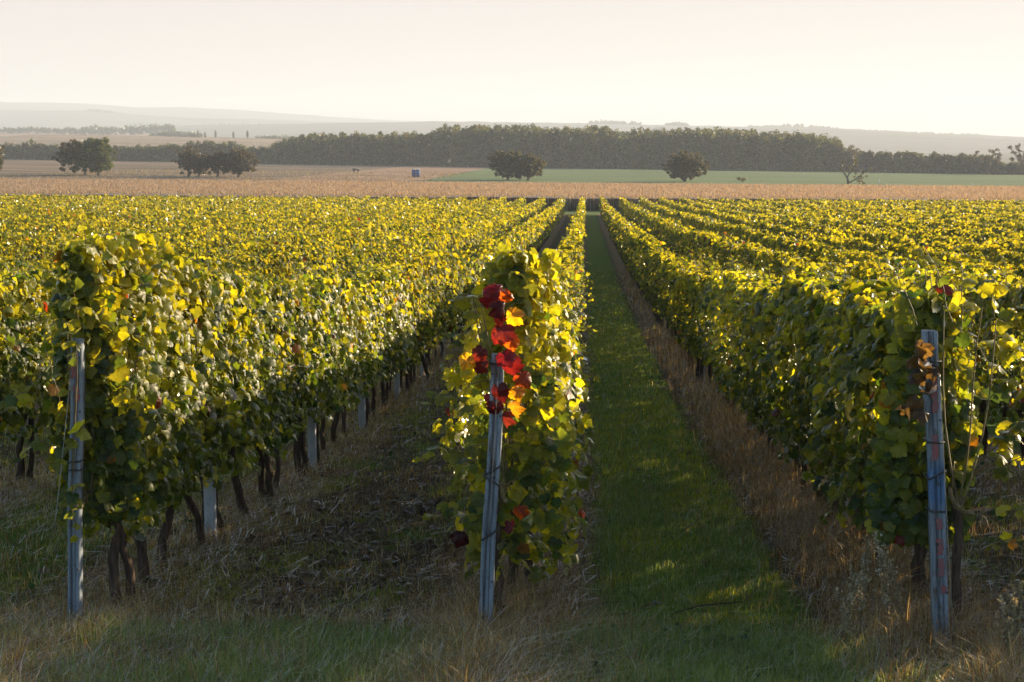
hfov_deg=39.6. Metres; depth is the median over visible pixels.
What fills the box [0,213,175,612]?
grapevine
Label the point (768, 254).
grapevine
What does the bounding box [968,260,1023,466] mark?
grapevine
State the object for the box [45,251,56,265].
grapevine
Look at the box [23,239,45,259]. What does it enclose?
grapevine
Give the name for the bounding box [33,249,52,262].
grapevine
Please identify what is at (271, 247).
grapevine
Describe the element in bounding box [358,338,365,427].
line post
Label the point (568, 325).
grapevine
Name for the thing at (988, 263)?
grapevine
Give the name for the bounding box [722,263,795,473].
grapevine
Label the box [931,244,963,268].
grapevine
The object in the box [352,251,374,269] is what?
grapevine
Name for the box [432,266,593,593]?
grapevine
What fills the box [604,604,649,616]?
pruned cane
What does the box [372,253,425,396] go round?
grapevine
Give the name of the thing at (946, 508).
tie wire
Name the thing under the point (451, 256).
grapevine
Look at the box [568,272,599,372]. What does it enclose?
grapevine
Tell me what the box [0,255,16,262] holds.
grapevine
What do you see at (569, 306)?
grapevine
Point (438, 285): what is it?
grapevine
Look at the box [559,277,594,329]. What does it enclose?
grapevine
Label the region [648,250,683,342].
grapevine
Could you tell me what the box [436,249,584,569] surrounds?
grapevine
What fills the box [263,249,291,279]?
grapevine
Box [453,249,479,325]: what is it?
grapevine
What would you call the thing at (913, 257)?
grapevine
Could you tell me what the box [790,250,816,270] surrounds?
grapevine
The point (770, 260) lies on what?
grapevine
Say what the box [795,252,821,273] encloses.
grapevine
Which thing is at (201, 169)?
walnut tree
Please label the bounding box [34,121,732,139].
hills
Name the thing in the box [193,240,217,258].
grapevine
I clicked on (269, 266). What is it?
grapevine
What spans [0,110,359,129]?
hills
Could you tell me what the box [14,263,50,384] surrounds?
grapevine
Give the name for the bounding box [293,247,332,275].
grapevine
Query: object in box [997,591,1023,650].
dead weed
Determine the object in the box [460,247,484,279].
grapevine
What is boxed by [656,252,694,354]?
grapevine
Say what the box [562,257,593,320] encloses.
grapevine
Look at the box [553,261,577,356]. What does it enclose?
grapevine
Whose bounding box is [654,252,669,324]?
grapevine
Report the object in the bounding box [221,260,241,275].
grapevine
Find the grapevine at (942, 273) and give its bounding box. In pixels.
[917,266,980,360]
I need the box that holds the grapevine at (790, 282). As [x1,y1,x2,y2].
[753,255,840,495]
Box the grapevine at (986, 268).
[972,251,1015,371]
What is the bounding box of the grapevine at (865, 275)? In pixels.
[859,256,885,281]
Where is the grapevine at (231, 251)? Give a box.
[217,236,237,254]
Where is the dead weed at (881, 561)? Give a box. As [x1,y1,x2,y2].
[872,531,894,647]
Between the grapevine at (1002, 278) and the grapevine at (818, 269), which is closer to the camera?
the grapevine at (1002, 278)
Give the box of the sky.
[0,0,1023,136]
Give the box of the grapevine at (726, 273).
[707,265,761,419]
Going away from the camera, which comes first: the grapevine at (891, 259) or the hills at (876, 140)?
the grapevine at (891, 259)
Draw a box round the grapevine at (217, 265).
[190,253,226,273]
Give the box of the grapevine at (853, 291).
[802,267,919,568]
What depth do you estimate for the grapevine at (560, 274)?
21.83 m
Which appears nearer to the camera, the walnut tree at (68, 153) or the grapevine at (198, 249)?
the grapevine at (198, 249)
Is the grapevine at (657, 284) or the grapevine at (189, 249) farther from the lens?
the grapevine at (189, 249)
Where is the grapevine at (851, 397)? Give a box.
[812,249,997,603]
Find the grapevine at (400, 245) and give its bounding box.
[386,240,405,256]
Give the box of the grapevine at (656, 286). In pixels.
[651,257,692,343]
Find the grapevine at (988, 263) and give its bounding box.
[977,250,1008,265]
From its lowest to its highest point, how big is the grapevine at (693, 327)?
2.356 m
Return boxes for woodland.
[255,123,845,171]
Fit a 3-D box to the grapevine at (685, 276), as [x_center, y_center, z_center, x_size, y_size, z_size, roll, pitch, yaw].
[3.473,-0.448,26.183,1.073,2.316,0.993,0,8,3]
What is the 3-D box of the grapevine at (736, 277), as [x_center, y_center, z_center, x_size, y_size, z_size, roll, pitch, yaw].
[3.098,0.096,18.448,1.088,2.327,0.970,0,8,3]
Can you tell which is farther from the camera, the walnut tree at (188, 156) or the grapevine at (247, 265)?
the walnut tree at (188, 156)
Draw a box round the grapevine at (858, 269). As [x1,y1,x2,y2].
[849,259,883,279]
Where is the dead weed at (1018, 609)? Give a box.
[1007,578,1023,632]
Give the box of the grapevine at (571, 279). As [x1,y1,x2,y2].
[539,255,577,320]
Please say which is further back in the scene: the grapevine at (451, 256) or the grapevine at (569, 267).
the grapevine at (451, 256)
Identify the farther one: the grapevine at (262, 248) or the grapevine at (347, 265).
the grapevine at (262, 248)
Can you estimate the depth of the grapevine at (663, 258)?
34.02 m
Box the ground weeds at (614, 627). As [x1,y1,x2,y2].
[28,409,1023,681]
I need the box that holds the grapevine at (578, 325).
[551,260,596,339]
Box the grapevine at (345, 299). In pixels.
[279,256,360,453]
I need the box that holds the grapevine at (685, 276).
[671,253,712,375]
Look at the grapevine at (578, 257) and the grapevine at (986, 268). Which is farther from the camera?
the grapevine at (578, 257)
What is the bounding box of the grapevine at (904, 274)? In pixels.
[896,263,935,289]
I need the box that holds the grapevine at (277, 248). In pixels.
[269,243,284,253]
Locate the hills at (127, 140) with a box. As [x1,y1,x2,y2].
[0,134,448,149]
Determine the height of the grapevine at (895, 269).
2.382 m
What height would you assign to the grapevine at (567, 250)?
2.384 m
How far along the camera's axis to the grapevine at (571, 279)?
18.73 m
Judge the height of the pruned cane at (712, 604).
0.093 m
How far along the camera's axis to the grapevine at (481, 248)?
41.77 m
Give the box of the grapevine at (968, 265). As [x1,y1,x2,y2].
[962,255,984,376]
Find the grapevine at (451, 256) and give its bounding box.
[428,252,464,332]
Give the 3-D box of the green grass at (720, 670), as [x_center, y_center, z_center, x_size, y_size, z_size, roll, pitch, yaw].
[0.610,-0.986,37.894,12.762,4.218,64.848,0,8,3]
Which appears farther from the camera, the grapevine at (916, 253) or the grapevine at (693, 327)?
the grapevine at (916, 253)
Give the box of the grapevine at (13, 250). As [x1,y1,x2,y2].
[3,240,23,257]
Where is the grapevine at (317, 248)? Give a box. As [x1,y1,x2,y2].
[301,238,321,252]
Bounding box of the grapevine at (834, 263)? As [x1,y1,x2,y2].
[824,258,848,277]
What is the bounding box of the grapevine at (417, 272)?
[380,257,433,390]
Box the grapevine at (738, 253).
[734,242,749,262]
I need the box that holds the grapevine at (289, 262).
[269,252,300,280]
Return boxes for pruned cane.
[561,556,600,578]
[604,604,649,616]
[671,587,758,614]
[680,506,703,532]
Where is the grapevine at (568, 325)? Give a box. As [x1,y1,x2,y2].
[442,303,593,535]
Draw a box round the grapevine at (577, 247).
[560,242,584,272]
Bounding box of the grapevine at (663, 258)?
[651,247,679,333]
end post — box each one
[67,338,85,622]
[478,353,504,629]
[921,330,950,653]
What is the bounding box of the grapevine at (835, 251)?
[826,246,851,261]
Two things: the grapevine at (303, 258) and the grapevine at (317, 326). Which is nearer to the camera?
the grapevine at (317, 326)
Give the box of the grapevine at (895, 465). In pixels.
[854,243,1023,639]
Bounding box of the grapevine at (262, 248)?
[249,243,269,256]
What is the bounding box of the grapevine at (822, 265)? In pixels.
[818,248,833,273]
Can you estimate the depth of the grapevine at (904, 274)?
19.82 m
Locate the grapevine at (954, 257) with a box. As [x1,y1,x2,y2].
[947,245,970,266]
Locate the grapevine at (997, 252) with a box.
[990,241,1007,263]
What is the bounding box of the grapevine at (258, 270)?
[228,254,276,279]
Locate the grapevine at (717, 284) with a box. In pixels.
[693,257,738,414]
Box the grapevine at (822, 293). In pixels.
[774,258,909,528]
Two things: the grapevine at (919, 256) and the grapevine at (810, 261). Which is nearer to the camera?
the grapevine at (810, 261)
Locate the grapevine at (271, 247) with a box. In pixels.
[261,242,274,252]
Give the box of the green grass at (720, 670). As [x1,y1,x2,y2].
[0,270,1023,681]
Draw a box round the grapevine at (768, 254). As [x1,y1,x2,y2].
[759,249,777,276]
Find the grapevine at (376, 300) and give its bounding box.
[333,266,390,426]
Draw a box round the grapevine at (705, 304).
[694,255,748,403]
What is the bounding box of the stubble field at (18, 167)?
[0,159,404,195]
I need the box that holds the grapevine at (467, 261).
[445,251,473,332]
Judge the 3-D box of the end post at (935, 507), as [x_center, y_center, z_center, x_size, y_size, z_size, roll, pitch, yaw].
[2.330,0.908,7.800,0.280,1.931,0.137,8,11,43]
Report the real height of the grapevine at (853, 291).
2.213 m
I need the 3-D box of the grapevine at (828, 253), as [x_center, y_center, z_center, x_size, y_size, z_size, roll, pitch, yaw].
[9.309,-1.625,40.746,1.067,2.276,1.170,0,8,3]
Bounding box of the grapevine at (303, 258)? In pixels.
[288,254,309,274]
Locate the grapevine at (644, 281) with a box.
[641,253,657,318]
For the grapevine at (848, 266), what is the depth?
23.85 m
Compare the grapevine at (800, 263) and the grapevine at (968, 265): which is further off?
the grapevine at (800, 263)
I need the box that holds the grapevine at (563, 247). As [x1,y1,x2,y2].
[557,245,589,272]
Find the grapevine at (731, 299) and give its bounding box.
[706,260,768,434]
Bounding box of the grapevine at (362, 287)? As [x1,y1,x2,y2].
[329,260,384,434]
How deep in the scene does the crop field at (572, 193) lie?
227.23 m
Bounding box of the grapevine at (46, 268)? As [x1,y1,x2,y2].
[18,255,58,364]
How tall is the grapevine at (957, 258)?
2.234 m
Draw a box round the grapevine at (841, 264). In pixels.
[826,254,874,276]
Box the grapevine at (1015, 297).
[972,282,1023,459]
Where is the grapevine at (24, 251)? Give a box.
[10,245,34,260]
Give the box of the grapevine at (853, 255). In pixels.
[849,244,872,262]
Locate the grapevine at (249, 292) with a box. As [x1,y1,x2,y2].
[197,251,283,517]
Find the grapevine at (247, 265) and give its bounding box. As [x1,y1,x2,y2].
[220,248,253,277]
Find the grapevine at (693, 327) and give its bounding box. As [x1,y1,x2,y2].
[672,254,722,382]
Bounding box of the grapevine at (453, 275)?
[437,247,462,358]
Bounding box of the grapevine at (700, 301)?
[696,255,734,386]
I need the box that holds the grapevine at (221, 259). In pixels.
[213,245,229,260]
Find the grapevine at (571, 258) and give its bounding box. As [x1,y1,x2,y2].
[558,247,578,281]
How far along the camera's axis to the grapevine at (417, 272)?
23.37 m
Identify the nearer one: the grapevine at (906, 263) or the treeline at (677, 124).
the grapevine at (906, 263)
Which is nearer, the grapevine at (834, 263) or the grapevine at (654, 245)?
the grapevine at (834, 263)
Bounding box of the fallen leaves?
[29,397,1023,670]
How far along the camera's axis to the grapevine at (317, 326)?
14.82 m
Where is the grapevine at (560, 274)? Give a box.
[557,251,579,316]
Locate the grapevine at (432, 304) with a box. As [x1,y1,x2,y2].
[403,257,450,381]
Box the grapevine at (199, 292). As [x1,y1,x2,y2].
[120,252,258,561]
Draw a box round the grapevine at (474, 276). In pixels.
[457,246,487,329]
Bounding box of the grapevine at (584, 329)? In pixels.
[567,295,594,356]
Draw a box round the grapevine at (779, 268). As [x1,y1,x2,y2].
[771,248,803,280]
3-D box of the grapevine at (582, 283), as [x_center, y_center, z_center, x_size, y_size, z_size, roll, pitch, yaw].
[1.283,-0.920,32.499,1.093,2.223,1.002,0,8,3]
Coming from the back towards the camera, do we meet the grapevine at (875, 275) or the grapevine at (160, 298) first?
the grapevine at (875, 275)
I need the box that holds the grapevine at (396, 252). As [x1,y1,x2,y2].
[384,244,400,258]
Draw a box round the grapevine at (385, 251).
[363,244,389,263]
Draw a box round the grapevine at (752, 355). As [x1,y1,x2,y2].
[747,281,801,482]
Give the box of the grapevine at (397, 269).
[359,258,417,403]
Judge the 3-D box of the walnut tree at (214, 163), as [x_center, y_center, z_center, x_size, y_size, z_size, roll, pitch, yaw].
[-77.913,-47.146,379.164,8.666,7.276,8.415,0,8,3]
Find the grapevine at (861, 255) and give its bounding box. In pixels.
[851,246,879,263]
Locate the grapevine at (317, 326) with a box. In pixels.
[278,260,342,476]
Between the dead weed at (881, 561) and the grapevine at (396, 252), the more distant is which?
the grapevine at (396, 252)
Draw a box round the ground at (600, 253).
[0,211,1023,681]
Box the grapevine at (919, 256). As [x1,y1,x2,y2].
[914,246,936,259]
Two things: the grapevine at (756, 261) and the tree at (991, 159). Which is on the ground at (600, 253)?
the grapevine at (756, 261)
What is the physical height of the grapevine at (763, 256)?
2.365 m
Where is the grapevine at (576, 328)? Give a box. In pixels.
[512,317,585,498]
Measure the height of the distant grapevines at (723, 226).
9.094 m
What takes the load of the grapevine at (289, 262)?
on the ground at (600, 253)
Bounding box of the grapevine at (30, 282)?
[0,263,57,482]
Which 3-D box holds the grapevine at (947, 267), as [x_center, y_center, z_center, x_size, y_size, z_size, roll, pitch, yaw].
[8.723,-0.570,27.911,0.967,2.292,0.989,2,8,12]
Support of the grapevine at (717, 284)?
on the ground at (600, 253)
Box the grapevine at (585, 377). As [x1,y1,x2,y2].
[453,252,605,431]
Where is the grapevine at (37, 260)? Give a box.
[27,243,46,264]
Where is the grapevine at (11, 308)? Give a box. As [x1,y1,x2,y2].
[0,263,47,441]
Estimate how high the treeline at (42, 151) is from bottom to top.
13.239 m
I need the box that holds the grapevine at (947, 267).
[941,252,979,269]
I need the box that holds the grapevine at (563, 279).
[561,276,586,359]
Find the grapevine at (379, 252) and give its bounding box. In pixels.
[361,244,385,263]
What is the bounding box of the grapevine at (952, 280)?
[948,272,1003,410]
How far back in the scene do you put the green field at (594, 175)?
425.02 m
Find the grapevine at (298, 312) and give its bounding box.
[250,273,331,490]
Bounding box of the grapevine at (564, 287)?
[559,279,584,351]
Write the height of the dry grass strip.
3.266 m
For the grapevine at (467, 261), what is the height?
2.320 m
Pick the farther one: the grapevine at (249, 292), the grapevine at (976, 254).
the grapevine at (976, 254)
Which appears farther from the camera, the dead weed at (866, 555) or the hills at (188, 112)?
the hills at (188, 112)
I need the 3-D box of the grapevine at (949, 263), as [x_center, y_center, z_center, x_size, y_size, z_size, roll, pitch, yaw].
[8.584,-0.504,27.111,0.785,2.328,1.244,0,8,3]
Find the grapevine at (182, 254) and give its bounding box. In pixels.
[176,241,192,257]
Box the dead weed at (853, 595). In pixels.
[835,562,879,649]
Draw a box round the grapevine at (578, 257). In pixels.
[558,249,593,282]
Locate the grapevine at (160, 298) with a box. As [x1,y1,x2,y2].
[86,228,230,586]
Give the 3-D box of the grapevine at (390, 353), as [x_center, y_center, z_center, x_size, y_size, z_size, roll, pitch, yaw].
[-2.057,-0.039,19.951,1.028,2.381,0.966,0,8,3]
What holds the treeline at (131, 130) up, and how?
on the hills at (14, 134)
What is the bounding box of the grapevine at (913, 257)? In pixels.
[907,245,931,260]
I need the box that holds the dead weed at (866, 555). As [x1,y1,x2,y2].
[852,534,880,644]
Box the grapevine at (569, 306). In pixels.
[544,255,598,466]
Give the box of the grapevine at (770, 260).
[764,247,789,278]
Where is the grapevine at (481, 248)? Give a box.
[476,239,492,256]
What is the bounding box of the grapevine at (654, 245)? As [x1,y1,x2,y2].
[649,240,661,325]
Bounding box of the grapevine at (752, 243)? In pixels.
[738,242,760,269]
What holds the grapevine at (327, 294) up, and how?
on the ground at (600, 253)
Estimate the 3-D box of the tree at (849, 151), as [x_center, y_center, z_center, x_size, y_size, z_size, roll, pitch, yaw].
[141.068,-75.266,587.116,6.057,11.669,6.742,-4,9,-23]
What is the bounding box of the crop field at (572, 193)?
[0,177,1023,210]
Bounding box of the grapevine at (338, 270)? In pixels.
[330,245,346,277]
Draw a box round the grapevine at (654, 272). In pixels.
[643,246,674,327]
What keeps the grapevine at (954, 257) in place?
on the ground at (600, 253)
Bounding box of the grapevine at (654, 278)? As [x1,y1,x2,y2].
[649,261,661,308]
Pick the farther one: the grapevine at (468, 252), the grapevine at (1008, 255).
the grapevine at (1008, 255)
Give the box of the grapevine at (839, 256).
[834,244,856,262]
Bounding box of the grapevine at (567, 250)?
[556,249,576,273]
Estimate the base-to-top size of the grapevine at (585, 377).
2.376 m
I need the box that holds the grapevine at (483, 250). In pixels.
[476,240,488,252]
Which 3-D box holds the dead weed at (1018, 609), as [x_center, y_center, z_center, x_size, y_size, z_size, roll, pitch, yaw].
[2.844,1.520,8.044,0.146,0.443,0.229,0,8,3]
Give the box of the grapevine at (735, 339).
[722,273,775,460]
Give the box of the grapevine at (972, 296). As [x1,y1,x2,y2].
[955,259,1021,455]
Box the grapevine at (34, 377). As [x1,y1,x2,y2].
[7,254,58,434]
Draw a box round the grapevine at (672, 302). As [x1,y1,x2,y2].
[668,254,707,370]
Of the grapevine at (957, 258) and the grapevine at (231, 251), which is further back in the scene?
the grapevine at (231, 251)
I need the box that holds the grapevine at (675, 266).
[663,251,704,352]
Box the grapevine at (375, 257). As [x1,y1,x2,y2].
[359,248,379,264]
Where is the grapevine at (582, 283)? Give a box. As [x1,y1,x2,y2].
[573,254,591,288]
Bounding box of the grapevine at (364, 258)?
[348,245,368,270]
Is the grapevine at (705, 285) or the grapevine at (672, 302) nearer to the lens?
the grapevine at (705, 285)
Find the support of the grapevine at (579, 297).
on the ground at (600, 253)
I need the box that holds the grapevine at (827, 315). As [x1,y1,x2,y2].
[802,251,905,552]
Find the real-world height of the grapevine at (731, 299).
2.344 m
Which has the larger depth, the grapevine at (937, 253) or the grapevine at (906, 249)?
the grapevine at (906, 249)
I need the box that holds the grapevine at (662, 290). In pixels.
[659,252,689,340]
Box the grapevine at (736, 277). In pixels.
[709,260,770,425]
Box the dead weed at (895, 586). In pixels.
[876,554,904,635]
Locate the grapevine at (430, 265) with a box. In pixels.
[404,252,442,360]
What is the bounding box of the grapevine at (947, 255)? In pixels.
[936,251,960,267]
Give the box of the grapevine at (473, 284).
[446,260,475,338]
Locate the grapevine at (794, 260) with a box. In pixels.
[781,253,810,273]
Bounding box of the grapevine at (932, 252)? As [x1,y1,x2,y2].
[923,244,953,268]
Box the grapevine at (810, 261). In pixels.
[806,253,822,272]
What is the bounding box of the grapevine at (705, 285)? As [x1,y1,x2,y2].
[697,255,752,401]
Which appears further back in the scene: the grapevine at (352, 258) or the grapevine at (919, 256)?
the grapevine at (919, 256)
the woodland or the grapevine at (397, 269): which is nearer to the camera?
the grapevine at (397, 269)
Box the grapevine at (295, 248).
[283,244,303,252]
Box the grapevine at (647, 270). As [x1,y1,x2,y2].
[644,248,659,321]
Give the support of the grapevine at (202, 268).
on the ground at (600, 253)
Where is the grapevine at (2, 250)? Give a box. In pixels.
[0,246,8,257]
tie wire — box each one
[54,378,70,529]
[488,382,497,535]
[939,375,954,652]
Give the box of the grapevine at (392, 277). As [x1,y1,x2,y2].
[362,267,412,408]
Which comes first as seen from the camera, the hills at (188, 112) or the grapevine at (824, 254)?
the grapevine at (824, 254)
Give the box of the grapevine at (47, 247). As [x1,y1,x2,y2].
[37,237,57,258]
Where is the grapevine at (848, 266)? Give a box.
[844,255,872,279]
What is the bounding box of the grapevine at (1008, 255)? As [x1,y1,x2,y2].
[999,245,1021,265]
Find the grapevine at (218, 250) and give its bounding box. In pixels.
[200,241,222,256]
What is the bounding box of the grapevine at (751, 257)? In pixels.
[745,247,771,270]
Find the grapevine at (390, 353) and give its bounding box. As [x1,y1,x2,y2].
[346,254,403,416]
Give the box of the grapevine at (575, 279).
[562,258,592,357]
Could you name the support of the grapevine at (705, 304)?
on the ground at (600, 253)
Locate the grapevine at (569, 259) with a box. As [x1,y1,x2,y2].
[552,255,588,301]
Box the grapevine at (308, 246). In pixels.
[298,243,319,252]
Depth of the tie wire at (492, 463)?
8.06 m
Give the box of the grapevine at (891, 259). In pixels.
[883,246,907,269]
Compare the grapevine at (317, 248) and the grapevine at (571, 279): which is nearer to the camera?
the grapevine at (571, 279)
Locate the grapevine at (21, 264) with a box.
[4,254,34,269]
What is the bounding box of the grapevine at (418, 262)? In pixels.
[392,249,443,385]
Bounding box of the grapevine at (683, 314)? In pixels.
[679,252,731,379]
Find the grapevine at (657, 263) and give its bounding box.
[643,246,671,314]
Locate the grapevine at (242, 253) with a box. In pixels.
[232,245,250,255]
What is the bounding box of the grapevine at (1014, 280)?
[1005,255,1023,283]
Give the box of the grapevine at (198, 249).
[189,240,208,256]
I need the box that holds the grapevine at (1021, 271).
[1018,257,1023,277]
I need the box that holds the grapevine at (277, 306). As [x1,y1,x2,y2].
[215,267,319,500]
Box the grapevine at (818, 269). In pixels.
[810,254,834,271]
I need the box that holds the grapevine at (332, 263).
[322,247,336,273]
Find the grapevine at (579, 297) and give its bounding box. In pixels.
[561,270,588,328]
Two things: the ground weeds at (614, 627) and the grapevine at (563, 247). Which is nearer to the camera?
the ground weeds at (614, 627)
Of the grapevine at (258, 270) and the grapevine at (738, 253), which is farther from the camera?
the grapevine at (738, 253)
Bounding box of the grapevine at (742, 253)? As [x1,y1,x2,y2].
[733,247,744,269]
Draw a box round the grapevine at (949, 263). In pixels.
[943,251,964,269]
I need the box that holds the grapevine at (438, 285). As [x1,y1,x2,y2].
[415,248,442,368]
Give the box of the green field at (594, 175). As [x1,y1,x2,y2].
[420,167,1023,210]
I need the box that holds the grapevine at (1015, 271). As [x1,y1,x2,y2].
[1010,252,1023,276]
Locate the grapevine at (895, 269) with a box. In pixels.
[886,252,911,280]
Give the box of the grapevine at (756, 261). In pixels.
[753,248,775,273]
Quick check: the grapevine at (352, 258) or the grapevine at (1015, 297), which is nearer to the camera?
the grapevine at (1015, 297)
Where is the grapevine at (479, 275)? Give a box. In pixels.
[462,249,480,331]
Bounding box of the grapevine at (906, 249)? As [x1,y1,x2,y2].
[900,241,921,257]
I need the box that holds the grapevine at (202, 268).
[189,256,211,270]
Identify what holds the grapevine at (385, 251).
on the ground at (600, 253)
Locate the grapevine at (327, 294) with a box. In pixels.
[290,264,374,465]
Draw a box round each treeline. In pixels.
[0,123,175,134]
[0,138,264,162]
[85,109,112,112]
[148,129,202,136]
[255,135,290,138]
[587,119,641,124]
[665,121,688,125]
[747,123,984,134]
[827,146,1023,174]
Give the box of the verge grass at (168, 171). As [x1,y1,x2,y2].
[0,169,467,181]
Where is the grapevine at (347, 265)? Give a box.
[333,246,352,277]
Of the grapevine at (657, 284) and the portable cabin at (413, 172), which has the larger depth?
the portable cabin at (413, 172)
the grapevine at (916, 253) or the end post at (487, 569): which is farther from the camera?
the grapevine at (916, 253)
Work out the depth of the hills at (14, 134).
2289.21 m
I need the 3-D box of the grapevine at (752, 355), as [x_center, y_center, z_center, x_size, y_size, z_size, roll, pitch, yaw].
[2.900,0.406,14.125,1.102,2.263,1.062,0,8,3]
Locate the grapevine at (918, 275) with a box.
[913,261,962,291]
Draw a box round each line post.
[199,331,216,539]
[306,329,316,466]
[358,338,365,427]
[393,307,399,398]
[420,343,424,375]
[440,318,444,355]
[783,444,792,478]
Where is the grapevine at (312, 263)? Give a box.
[296,251,319,273]
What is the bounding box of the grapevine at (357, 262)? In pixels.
[339,250,360,273]
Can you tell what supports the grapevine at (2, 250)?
on the ground at (600, 253)
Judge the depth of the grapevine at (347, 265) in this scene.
32.05 m
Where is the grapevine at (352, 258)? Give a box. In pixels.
[332,246,357,276]
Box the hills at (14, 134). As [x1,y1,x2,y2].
[0,132,229,137]
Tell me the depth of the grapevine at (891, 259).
32.70 m
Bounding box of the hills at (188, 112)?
[0,101,421,122]
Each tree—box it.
[0,146,4,169]
[50,138,101,174]
[76,137,117,175]
[171,145,206,176]
[191,153,209,176]
[203,151,231,176]
[220,148,259,176]
[486,149,527,179]
[509,153,546,179]
[661,150,709,181]
[837,156,873,183]
[845,145,860,171]
[973,148,1001,174]
[1007,143,1023,174]
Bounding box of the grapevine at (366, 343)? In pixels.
[325,259,380,443]
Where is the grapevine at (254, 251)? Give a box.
[241,248,260,256]
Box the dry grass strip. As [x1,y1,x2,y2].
[277,166,488,181]
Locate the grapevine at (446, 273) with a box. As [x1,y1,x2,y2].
[430,247,457,363]
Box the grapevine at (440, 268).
[415,249,448,364]
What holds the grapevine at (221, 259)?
on the ground at (600, 253)
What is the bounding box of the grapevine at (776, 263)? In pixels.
[767,248,799,278]
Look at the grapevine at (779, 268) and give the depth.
32.02 m
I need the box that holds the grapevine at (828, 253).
[824,244,844,262]
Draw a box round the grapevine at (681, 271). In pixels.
[664,262,690,364]
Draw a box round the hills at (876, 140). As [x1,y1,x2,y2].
[660,126,1023,151]
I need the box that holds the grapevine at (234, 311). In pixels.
[161,259,288,531]
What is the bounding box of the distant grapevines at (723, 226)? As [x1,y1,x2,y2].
[0,193,1023,410]
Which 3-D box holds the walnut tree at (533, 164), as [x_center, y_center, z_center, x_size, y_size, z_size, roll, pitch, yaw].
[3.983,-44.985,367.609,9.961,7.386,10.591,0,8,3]
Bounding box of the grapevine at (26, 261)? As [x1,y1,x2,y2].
[17,257,40,265]
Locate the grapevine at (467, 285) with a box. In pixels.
[438,254,473,343]
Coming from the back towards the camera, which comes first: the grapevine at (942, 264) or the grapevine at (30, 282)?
the grapevine at (942, 264)
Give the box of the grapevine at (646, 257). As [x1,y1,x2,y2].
[635,240,662,316]
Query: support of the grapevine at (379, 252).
on the ground at (600, 253)
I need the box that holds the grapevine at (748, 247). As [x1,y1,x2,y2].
[740,242,765,270]
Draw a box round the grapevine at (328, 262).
[320,248,334,274]
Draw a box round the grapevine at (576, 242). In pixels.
[560,240,584,277]
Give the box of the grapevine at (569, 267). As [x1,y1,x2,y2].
[561,262,593,304]
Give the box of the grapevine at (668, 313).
[664,250,695,362]
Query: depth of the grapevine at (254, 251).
34.56 m
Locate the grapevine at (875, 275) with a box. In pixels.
[869,255,898,279]
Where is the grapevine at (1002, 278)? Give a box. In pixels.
[976,261,1020,374]
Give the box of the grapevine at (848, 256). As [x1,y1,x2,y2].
[840,250,860,262]
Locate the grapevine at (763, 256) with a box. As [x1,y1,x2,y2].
[754,245,778,274]
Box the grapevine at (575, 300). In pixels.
[563,272,588,356]
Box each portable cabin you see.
[412,169,415,176]
[416,169,419,176]
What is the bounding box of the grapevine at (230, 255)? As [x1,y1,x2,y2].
[227,253,241,258]
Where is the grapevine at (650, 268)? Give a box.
[645,244,671,322]
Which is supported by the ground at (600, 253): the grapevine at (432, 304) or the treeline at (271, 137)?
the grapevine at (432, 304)
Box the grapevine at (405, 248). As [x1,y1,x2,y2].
[391,236,409,257]
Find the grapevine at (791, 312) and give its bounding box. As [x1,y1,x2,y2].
[761,256,869,510]
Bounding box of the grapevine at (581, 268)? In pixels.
[560,250,584,293]
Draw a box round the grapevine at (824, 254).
[820,241,845,263]
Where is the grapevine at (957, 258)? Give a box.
[956,251,975,262]
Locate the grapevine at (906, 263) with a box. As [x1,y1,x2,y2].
[895,248,917,267]
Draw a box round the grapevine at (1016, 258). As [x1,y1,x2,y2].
[1011,251,1023,269]
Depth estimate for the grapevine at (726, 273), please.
19.13 m
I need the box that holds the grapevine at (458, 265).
[444,248,467,349]
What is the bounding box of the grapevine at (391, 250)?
[385,247,396,259]
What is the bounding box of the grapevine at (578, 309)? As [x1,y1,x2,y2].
[565,288,586,319]
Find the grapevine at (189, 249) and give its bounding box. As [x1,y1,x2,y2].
[173,242,196,258]
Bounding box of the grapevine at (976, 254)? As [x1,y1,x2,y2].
[967,247,990,263]
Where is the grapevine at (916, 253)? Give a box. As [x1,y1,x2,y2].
[909,248,925,269]
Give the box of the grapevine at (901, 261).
[890,253,907,268]
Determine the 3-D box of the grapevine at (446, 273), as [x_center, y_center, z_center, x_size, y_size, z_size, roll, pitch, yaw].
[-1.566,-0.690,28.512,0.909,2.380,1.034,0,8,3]
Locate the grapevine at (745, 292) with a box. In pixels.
[710,258,795,447]
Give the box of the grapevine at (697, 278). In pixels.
[683,253,720,384]
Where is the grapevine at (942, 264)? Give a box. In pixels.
[935,254,949,269]
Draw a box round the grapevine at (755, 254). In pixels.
[752,249,764,275]
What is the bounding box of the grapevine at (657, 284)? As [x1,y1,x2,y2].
[655,247,675,331]
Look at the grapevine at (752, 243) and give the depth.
39.34 m
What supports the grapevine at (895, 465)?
on the ground at (600, 253)
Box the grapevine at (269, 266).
[253,252,278,278]
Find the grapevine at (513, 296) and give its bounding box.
[412,241,608,617]
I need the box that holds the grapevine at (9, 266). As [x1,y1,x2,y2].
[0,259,18,270]

